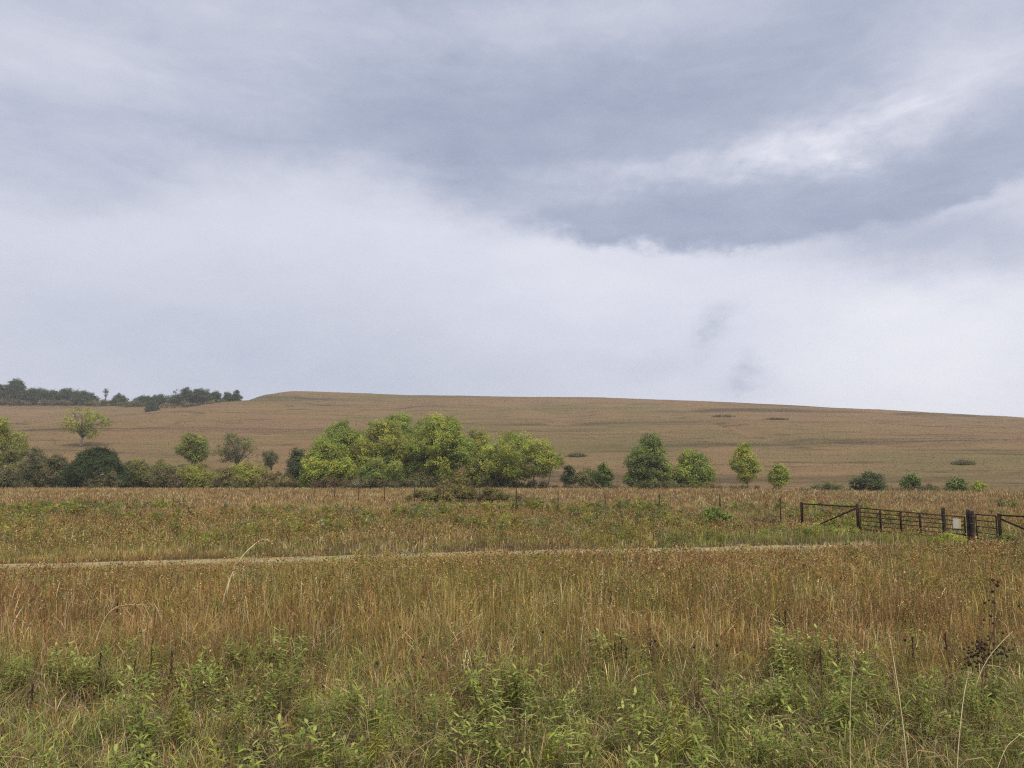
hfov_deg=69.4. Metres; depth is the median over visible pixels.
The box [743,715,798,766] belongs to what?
leafy forb
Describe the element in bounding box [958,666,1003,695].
leafy forb
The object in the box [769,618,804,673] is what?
leafy forb
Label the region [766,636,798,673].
leafy forb
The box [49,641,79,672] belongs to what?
leafy forb
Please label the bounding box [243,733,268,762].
leafy forb
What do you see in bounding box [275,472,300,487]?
brush shrub
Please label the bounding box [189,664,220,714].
leafy forb
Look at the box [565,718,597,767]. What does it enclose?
leafy forb
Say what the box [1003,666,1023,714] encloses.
leafy forb
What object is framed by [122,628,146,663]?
leafy forb
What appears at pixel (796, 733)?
leafy forb
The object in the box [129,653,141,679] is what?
leafy forb
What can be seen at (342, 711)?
leafy forb
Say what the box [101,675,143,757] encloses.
leafy forb
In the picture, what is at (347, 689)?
leafy forb
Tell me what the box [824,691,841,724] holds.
leafy forb
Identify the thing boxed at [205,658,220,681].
leafy forb
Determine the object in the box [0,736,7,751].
leafy forb
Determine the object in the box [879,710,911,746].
leafy forb
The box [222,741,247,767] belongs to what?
leafy forb
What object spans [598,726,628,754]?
leafy forb
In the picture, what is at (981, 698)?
leafy forb
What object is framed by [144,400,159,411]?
tree
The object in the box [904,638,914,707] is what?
seed head stalk
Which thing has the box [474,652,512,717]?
leafy forb
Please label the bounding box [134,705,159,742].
leafy forb
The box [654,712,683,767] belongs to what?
leafy forb
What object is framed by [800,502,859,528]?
fence brace
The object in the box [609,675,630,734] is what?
leafy forb
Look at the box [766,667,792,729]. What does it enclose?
leafy forb
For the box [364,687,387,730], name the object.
leafy forb
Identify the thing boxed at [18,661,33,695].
leafy forb
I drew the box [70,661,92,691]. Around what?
leafy forb
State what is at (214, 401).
scrub
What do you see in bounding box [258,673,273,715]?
leafy forb
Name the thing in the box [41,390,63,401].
tree
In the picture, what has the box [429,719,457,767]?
leafy forb
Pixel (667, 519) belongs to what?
weed clump
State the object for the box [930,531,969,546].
weed clump
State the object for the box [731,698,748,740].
leafy forb
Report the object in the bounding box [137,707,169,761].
leafy forb
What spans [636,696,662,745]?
leafy forb
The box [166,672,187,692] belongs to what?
leafy forb
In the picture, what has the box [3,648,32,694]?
leafy forb
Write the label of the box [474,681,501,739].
leafy forb
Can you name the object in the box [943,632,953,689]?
seed spike stalk
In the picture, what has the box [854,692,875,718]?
leafy forb
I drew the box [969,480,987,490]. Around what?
shrub
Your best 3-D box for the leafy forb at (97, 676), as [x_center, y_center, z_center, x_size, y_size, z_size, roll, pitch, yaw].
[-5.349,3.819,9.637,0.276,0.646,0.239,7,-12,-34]
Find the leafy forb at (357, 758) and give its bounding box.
[322,735,369,767]
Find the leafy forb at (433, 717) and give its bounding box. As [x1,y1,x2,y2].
[420,693,455,763]
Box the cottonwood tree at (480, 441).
[461,427,491,470]
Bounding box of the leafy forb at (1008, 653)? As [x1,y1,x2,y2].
[997,631,1019,671]
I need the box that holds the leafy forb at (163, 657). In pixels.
[156,642,170,675]
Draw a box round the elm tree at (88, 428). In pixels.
[55,405,115,446]
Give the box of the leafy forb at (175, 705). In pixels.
[156,687,181,741]
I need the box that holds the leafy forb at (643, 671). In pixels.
[637,658,657,703]
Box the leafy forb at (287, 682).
[278,661,309,721]
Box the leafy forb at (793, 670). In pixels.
[787,656,802,682]
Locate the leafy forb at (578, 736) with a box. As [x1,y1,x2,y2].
[545,710,587,767]
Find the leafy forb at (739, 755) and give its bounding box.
[732,730,760,767]
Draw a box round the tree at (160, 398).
[150,393,170,404]
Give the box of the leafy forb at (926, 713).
[918,679,942,745]
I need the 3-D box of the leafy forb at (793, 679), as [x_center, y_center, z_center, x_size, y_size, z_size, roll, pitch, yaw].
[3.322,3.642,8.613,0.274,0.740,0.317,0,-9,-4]
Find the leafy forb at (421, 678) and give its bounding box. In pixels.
[401,669,430,719]
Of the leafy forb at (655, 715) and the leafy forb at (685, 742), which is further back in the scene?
the leafy forb at (655, 715)
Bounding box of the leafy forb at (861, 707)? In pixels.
[844,681,865,725]
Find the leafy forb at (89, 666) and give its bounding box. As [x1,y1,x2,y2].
[56,657,96,691]
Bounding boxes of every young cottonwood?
[728,441,764,485]
[766,461,790,487]
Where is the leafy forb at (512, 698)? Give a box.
[493,678,523,720]
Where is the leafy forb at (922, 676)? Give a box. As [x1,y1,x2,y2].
[916,675,934,706]
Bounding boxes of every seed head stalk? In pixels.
[375,661,377,727]
[395,626,400,675]
[422,656,423,705]
[542,631,544,693]
[587,638,590,689]
[648,640,655,696]
[693,645,694,692]
[714,643,717,703]
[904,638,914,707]
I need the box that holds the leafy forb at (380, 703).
[371,680,401,749]
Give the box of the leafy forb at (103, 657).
[95,646,111,666]
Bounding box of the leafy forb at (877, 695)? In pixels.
[868,689,887,721]
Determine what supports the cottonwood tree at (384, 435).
on the ground at (320, 413)
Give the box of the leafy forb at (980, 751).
[956,733,987,767]
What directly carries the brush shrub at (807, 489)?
on the ground at (320, 413)
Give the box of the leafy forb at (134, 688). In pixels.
[115,665,162,738]
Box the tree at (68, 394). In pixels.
[55,388,86,403]
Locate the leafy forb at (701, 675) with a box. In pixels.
[693,651,709,716]
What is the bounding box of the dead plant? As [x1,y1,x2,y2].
[949,578,1014,713]
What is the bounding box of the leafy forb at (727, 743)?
[715,706,736,767]
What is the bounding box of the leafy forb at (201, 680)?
[190,662,209,707]
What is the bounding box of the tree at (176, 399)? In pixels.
[168,387,198,404]
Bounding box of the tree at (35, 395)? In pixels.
[12,387,49,403]
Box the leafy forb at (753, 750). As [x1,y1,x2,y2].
[740,714,785,767]
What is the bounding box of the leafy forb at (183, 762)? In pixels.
[177,748,187,767]
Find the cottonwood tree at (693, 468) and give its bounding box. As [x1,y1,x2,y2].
[669,446,719,487]
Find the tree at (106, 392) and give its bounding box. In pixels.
[102,388,108,404]
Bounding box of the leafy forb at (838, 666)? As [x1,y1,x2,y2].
[830,648,853,694]
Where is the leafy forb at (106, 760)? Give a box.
[95,758,133,767]
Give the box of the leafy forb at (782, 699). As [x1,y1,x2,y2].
[755,679,793,733]
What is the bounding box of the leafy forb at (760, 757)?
[750,737,770,767]
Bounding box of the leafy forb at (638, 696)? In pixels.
[633,677,648,724]
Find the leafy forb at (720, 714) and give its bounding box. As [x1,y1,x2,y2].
[708,696,736,755]
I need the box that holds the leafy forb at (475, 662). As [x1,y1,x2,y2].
[453,649,484,674]
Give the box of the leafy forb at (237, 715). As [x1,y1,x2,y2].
[221,690,251,763]
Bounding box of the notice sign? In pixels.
[953,517,960,528]
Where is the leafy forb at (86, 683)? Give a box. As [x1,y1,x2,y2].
[75,667,99,706]
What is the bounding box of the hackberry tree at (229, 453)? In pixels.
[211,430,258,465]
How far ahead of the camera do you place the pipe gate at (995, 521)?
29.63 m
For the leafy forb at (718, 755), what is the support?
on the ground at (320, 413)
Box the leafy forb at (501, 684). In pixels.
[494,672,509,710]
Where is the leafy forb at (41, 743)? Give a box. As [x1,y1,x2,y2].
[18,725,65,767]
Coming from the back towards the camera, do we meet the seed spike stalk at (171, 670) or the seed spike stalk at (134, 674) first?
the seed spike stalk at (171, 670)
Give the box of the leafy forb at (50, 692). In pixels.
[48,684,59,713]
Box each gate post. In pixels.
[941,508,946,538]
[966,509,970,541]
[969,511,975,541]
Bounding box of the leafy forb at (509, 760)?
[482,737,519,767]
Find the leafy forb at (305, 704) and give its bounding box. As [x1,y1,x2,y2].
[303,688,318,726]
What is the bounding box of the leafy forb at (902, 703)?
[893,686,910,729]
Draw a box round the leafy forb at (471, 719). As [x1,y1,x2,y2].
[461,707,480,760]
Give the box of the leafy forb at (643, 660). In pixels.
[631,644,652,673]
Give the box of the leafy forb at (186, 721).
[172,682,195,767]
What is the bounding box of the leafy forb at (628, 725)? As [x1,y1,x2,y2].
[625,701,640,750]
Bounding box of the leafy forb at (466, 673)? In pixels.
[447,659,486,706]
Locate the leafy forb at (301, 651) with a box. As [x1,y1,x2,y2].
[270,626,311,677]
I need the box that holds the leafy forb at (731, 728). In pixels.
[722,705,740,765]
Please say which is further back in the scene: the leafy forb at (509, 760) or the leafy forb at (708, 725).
the leafy forb at (708, 725)
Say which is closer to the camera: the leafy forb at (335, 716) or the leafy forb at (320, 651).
the leafy forb at (335, 716)
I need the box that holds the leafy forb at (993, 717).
[974,697,1003,731]
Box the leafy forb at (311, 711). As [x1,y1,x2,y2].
[293,696,327,729]
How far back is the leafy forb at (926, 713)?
7.97 m
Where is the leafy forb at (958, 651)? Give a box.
[950,636,966,672]
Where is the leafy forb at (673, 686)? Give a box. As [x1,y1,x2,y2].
[664,661,681,701]
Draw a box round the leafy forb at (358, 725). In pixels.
[350,700,365,746]
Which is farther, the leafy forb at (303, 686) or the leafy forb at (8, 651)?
the leafy forb at (8, 651)
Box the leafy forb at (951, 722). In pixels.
[927,709,970,757]
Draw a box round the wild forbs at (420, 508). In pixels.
[0,497,1023,615]
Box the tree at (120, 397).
[110,392,128,404]
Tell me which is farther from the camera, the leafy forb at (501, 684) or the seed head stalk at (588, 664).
the seed head stalk at (588, 664)
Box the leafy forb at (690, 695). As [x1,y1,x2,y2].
[684,677,700,713]
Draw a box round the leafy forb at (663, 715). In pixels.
[657,700,674,731]
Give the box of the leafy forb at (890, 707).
[879,687,899,735]
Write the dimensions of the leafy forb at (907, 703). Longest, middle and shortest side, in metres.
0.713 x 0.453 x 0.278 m
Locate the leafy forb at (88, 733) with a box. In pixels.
[80,694,118,748]
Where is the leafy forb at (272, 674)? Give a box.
[247,663,293,712]
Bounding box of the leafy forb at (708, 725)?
[693,714,713,745]
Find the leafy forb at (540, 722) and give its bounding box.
[528,700,554,748]
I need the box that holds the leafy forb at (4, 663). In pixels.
[0,652,8,675]
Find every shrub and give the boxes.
[0,436,23,485]
[0,466,28,488]
[14,447,49,487]
[36,452,71,487]
[79,470,123,487]
[121,457,153,487]
[138,458,177,487]
[148,467,185,488]
[176,462,216,487]
[204,468,245,488]
[229,460,269,488]
[251,470,292,488]
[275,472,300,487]
[284,446,307,487]
[309,475,350,488]
[339,475,400,488]
[398,471,443,488]
[435,469,484,488]
[503,479,559,488]
[555,482,629,488]
[559,464,577,486]
[564,452,587,456]
[573,466,597,486]
[592,462,614,487]
[632,479,686,488]
[686,480,720,488]
[710,414,736,416]
[716,483,767,489]
[763,417,788,419]
[787,483,852,491]
[813,480,844,490]
[848,471,888,490]
[878,486,945,491]
[899,473,921,490]
[917,483,942,490]
[944,476,969,490]
[949,458,976,464]
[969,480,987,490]
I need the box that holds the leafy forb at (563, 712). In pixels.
[554,689,575,738]
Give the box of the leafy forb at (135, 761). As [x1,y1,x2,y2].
[121,732,155,767]
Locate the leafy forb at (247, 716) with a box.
[229,700,259,735]
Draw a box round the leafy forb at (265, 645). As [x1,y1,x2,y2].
[250,632,270,670]
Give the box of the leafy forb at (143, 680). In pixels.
[131,663,167,698]
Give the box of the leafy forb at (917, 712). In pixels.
[910,698,935,748]
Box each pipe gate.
[859,507,965,538]
[975,514,997,540]
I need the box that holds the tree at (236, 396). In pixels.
[232,390,243,400]
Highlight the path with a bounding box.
[0,545,879,569]
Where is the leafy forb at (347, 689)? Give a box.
[332,673,354,718]
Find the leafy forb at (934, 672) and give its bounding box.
[913,663,947,716]
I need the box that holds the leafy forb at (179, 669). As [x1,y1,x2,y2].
[175,661,198,694]
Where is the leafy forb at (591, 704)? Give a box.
[588,683,605,731]
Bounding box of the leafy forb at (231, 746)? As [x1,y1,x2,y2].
[228,732,242,767]
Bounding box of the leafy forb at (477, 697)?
[463,675,486,736]
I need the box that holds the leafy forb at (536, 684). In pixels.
[503,663,548,719]
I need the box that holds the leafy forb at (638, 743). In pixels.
[614,687,652,760]
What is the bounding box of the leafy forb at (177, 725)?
[168,684,188,752]
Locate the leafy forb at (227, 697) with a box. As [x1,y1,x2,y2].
[216,677,244,723]
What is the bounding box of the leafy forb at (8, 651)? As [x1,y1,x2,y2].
[0,632,29,681]
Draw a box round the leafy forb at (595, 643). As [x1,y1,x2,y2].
[590,628,627,661]
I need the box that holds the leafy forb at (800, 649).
[789,636,809,681]
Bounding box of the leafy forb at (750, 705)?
[745,682,769,731]
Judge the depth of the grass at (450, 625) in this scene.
12.78 m
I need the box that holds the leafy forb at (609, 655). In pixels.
[602,634,623,676]
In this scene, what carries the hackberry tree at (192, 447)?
on the ground at (320, 413)
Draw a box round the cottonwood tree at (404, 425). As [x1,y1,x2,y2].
[384,411,422,485]
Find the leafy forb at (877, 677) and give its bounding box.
[865,658,883,714]
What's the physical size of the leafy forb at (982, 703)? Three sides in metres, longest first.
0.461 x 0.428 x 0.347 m
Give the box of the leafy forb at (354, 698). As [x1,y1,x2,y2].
[350,684,361,720]
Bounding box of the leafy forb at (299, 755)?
[278,723,314,767]
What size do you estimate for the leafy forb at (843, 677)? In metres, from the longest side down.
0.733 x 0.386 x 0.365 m
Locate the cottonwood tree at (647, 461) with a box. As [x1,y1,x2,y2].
[620,431,676,487]
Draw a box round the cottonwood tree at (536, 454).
[474,430,565,488]
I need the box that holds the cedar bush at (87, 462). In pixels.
[54,445,134,488]
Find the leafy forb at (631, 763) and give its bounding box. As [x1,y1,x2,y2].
[625,745,641,767]
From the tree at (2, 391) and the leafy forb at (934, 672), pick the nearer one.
the leafy forb at (934, 672)
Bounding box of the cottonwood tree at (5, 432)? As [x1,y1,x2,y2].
[0,415,31,460]
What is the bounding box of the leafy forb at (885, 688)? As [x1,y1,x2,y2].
[884,687,896,716]
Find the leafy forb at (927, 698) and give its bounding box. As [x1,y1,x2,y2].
[919,681,935,710]
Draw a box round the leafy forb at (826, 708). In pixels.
[819,686,849,747]
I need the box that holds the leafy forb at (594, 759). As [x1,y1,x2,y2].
[574,733,602,767]
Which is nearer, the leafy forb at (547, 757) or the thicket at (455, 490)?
the leafy forb at (547, 757)
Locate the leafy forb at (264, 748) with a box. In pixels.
[256,728,272,767]
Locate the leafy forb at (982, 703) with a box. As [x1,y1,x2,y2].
[963,688,994,724]
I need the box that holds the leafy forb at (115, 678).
[96,666,127,697]
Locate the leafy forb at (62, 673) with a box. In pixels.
[54,661,68,705]
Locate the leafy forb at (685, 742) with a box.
[675,713,703,767]
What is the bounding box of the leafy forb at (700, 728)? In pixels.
[676,716,713,764]
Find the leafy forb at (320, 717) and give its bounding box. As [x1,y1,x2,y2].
[305,689,341,766]
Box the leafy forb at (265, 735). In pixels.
[245,717,275,766]
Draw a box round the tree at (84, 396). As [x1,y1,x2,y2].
[69,391,100,404]
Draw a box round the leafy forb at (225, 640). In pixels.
[217,636,236,677]
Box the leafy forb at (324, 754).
[313,732,336,767]
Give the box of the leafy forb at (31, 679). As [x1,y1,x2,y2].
[23,675,41,717]
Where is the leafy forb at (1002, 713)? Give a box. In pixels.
[995,693,1023,765]
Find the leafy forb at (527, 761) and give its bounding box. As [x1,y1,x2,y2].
[518,747,531,767]
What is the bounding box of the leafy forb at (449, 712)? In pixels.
[444,697,456,734]
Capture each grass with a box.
[0,485,1023,767]
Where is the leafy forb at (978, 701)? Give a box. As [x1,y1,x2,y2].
[965,677,996,741]
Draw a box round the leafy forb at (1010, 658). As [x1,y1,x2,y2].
[994,646,1023,671]
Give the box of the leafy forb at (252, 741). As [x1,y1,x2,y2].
[229,719,263,762]
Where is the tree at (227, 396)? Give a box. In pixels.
[221,391,233,401]
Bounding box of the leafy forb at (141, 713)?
[125,673,156,751]
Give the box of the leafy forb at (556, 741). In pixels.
[548,729,569,767]
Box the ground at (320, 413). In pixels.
[0,391,1023,767]
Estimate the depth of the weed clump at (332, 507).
48.34 m
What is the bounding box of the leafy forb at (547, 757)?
[536,726,560,767]
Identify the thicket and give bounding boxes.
[401,483,524,502]
[500,496,554,502]
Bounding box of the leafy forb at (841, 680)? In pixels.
[823,661,880,718]
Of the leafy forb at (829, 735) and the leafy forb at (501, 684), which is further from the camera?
the leafy forb at (501, 684)
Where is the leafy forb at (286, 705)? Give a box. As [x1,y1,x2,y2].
[274,675,295,722]
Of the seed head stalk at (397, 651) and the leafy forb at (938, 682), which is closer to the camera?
the leafy forb at (938, 682)
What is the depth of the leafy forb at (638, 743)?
7.33 m
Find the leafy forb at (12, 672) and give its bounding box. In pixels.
[0,660,19,695]
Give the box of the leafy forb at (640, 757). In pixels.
[632,747,644,767]
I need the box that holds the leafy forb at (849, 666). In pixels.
[839,644,857,680]
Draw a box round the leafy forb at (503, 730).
[487,687,538,767]
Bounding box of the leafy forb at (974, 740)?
[959,724,1000,766]
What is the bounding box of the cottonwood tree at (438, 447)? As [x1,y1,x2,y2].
[395,411,476,484]
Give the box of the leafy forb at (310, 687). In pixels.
[293,672,333,726]
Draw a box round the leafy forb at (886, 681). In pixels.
[868,665,896,717]
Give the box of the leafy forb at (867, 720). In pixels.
[850,706,874,735]
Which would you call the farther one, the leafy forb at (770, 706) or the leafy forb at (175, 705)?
the leafy forb at (770, 706)
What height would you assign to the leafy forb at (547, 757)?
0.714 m
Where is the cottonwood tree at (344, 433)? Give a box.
[310,418,372,476]
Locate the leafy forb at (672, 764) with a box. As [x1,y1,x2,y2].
[666,761,683,767]
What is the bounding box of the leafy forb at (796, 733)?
[774,706,823,767]
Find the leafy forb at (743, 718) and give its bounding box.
[737,700,760,745]
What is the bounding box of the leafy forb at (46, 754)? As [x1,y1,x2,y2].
[36,745,64,767]
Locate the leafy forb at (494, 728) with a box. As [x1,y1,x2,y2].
[487,710,502,760]
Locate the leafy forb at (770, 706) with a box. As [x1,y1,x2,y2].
[765,686,779,721]
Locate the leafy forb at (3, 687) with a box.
[1,679,9,692]
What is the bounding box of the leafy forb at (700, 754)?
[687,722,717,767]
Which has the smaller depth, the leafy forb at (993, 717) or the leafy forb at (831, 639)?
the leafy forb at (993, 717)
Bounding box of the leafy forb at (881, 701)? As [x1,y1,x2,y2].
[873,689,885,719]
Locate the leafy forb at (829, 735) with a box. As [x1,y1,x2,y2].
[806,712,845,767]
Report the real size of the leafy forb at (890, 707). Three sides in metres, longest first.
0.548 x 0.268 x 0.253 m
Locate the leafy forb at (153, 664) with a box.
[144,643,159,686]
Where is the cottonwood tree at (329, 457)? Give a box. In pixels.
[297,434,357,487]
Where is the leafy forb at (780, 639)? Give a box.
[772,625,794,676]
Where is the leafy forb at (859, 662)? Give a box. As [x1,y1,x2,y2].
[856,652,866,673]
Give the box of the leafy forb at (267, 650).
[263,637,278,667]
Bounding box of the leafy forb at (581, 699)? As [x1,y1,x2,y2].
[571,681,595,722]
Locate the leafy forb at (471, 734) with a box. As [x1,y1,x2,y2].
[456,715,505,767]
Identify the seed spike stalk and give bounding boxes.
[26,684,34,740]
[97,652,103,700]
[132,660,136,694]
[146,648,153,703]
[170,650,173,706]
[613,641,618,700]
[619,636,622,693]
[624,645,627,700]
[647,628,654,686]
[818,648,822,711]
[834,640,838,698]
[911,636,918,684]
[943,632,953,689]
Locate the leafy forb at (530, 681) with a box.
[508,670,534,728]
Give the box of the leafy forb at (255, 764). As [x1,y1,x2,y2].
[230,739,268,767]
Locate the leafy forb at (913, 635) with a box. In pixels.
[901,625,927,671]
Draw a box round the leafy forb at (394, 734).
[378,720,402,756]
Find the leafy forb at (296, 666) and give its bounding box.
[276,643,306,705]
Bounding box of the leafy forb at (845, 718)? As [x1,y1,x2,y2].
[825,689,858,739]
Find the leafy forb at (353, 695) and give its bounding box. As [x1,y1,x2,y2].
[330,678,368,732]
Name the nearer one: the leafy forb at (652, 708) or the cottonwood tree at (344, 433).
the leafy forb at (652, 708)
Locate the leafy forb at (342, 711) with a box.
[325,691,352,749]
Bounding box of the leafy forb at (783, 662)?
[768,649,798,682]
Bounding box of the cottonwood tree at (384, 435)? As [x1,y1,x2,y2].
[348,417,412,487]
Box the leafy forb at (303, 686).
[295,670,309,696]
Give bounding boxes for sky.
[0,0,1023,417]
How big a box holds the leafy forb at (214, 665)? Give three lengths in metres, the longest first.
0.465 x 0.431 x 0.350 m
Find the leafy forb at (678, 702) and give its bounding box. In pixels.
[663,678,690,729]
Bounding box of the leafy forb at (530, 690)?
[513,656,540,731]
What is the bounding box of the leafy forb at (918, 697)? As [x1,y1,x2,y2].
[892,673,923,736]
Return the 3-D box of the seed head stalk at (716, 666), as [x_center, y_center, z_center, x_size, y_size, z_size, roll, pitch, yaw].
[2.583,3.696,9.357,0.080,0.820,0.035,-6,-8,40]
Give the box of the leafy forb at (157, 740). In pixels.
[133,727,164,767]
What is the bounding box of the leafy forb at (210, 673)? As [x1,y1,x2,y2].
[185,659,219,708]
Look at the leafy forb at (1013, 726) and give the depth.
6.76 m
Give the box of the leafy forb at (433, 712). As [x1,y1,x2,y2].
[417,689,442,746]
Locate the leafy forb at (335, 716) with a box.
[328,693,347,755]
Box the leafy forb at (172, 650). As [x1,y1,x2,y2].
[165,642,178,668]
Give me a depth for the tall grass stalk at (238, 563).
14.35 m
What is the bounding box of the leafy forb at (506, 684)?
[496,654,523,715]
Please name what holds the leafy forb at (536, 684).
on the ground at (320, 413)
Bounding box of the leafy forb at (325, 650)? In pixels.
[315,638,329,674]
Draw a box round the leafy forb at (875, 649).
[858,630,886,678]
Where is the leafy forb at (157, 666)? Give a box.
[140,646,174,688]
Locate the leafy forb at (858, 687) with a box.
[847,670,871,705]
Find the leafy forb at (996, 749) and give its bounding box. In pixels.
[986,727,1013,766]
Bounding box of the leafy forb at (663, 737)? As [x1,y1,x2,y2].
[648,701,680,754]
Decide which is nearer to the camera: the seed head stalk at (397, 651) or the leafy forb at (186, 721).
the leafy forb at (186, 721)
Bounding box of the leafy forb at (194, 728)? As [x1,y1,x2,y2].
[184,708,197,747]
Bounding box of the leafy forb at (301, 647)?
[294,633,307,666]
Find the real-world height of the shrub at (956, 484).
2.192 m
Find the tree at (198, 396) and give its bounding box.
[184,388,211,403]
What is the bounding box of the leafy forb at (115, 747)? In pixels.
[103,743,162,767]
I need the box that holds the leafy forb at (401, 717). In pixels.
[364,686,415,766]
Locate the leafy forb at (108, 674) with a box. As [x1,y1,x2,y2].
[90,643,124,699]
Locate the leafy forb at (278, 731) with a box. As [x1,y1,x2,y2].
[265,713,324,767]
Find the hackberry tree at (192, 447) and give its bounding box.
[172,432,212,465]
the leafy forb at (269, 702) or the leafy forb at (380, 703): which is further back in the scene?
the leafy forb at (269, 702)
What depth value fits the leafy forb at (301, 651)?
10.29 m
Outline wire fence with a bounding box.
[181,479,799,520]
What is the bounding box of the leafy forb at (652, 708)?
[637,677,655,748]
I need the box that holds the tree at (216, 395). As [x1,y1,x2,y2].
[202,390,222,403]
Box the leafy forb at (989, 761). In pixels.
[985,753,996,767]
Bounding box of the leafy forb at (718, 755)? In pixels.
[706,745,733,767]
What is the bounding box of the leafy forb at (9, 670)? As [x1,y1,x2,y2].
[0,656,27,703]
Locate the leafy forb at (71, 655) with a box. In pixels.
[64,651,85,701]
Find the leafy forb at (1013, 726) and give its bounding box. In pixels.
[1010,715,1023,761]
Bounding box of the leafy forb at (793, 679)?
[786,666,809,729]
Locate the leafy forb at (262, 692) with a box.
[256,678,271,724]
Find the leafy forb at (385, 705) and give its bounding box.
[377,687,393,731]
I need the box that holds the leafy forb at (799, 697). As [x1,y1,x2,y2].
[779,677,812,732]
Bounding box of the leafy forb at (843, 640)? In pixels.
[838,633,855,664]
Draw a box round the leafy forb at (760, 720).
[748,699,774,750]
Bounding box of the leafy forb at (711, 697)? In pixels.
[700,678,737,734]
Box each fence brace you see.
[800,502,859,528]
[997,513,1023,535]
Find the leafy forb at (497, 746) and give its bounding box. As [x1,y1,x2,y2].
[483,725,503,767]
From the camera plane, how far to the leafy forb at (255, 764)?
6.34 m
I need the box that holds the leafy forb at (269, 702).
[259,682,279,723]
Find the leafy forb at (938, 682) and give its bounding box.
[925,666,942,710]
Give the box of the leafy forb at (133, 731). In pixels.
[119,714,160,749]
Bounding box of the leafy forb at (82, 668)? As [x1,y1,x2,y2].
[69,656,91,682]
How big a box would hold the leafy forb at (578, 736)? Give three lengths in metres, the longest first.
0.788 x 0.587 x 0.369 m
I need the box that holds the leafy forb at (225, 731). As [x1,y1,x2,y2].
[216,703,247,764]
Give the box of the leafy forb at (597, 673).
[584,656,615,715]
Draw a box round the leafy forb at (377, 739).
[363,706,393,767]
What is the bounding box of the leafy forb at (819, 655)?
[808,626,833,682]
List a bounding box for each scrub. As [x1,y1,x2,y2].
[0,396,32,404]
[25,398,78,405]
[76,399,119,405]
[118,400,146,406]
[159,400,198,406]
[199,399,240,404]
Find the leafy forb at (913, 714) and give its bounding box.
[907,694,922,733]
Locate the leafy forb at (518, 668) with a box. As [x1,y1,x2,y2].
[508,654,526,703]
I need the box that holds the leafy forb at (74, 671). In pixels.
[66,661,85,707]
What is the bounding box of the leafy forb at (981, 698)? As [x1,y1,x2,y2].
[963,674,1006,739]
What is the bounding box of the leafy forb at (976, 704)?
[949,676,986,735]
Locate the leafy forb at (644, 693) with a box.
[632,677,658,716]
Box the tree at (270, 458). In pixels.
[261,448,278,471]
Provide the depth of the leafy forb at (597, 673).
9.00 m
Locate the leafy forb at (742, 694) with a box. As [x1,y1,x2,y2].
[736,674,768,713]
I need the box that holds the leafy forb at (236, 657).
[214,642,252,671]
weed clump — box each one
[317,504,345,513]
[558,508,636,521]
[646,516,690,529]
[688,505,740,528]
[740,513,782,525]
[759,521,859,535]
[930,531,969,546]
[990,531,1023,546]
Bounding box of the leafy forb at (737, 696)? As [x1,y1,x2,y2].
[717,670,750,739]
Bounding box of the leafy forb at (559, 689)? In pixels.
[543,671,573,730]
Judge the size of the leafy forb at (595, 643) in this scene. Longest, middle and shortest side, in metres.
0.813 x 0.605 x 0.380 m
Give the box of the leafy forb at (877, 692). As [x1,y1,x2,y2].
[857,680,886,707]
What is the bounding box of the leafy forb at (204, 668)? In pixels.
[194,644,213,674]
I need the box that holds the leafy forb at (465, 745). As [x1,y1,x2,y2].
[450,712,491,767]
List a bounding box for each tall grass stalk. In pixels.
[80,602,153,652]
[215,560,245,598]
[221,538,273,613]
[580,596,590,649]
[597,570,604,650]
[816,642,857,767]
[885,630,943,767]
[916,671,974,767]
[961,732,1023,767]
[973,631,1012,727]
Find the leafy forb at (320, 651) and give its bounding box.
[305,639,321,667]
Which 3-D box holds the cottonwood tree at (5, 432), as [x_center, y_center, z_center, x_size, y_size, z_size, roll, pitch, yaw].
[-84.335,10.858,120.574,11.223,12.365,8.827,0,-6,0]
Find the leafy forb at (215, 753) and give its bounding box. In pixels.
[204,737,226,767]
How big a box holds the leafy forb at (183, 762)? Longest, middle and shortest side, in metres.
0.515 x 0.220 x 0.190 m
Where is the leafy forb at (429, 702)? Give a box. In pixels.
[424,692,459,738]
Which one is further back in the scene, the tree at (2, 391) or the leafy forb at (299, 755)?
the tree at (2, 391)
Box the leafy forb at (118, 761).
[114,751,137,767]
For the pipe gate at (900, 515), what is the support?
attached to the fence brace at (856, 508)
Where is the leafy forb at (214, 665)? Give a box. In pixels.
[211,657,232,686]
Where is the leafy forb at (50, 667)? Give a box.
[41,640,74,698]
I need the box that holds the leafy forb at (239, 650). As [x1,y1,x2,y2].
[227,633,252,671]
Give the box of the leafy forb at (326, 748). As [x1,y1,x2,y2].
[322,720,343,767]
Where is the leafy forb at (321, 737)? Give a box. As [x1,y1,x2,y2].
[308,725,326,760]
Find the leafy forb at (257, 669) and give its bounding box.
[248,651,268,702]
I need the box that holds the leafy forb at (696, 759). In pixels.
[685,734,711,767]
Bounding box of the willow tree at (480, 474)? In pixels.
[462,451,516,488]
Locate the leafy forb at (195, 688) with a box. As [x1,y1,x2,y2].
[177,681,202,718]
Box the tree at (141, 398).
[131,395,151,402]
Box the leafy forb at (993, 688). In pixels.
[979,667,1015,723]
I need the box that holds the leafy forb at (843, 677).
[835,675,863,740]
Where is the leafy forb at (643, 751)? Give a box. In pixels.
[622,741,655,767]
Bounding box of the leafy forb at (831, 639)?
[805,624,836,681]
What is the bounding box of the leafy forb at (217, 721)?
[209,698,240,746]
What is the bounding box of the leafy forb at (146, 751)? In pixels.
[132,736,156,767]
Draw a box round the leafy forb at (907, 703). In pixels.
[896,678,921,742]
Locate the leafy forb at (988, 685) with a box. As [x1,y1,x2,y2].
[965,672,1000,715]
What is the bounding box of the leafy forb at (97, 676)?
[90,652,109,704]
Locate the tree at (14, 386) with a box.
[3,377,26,401]
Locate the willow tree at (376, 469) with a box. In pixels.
[353,454,411,487]
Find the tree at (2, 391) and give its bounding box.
[0,384,12,403]

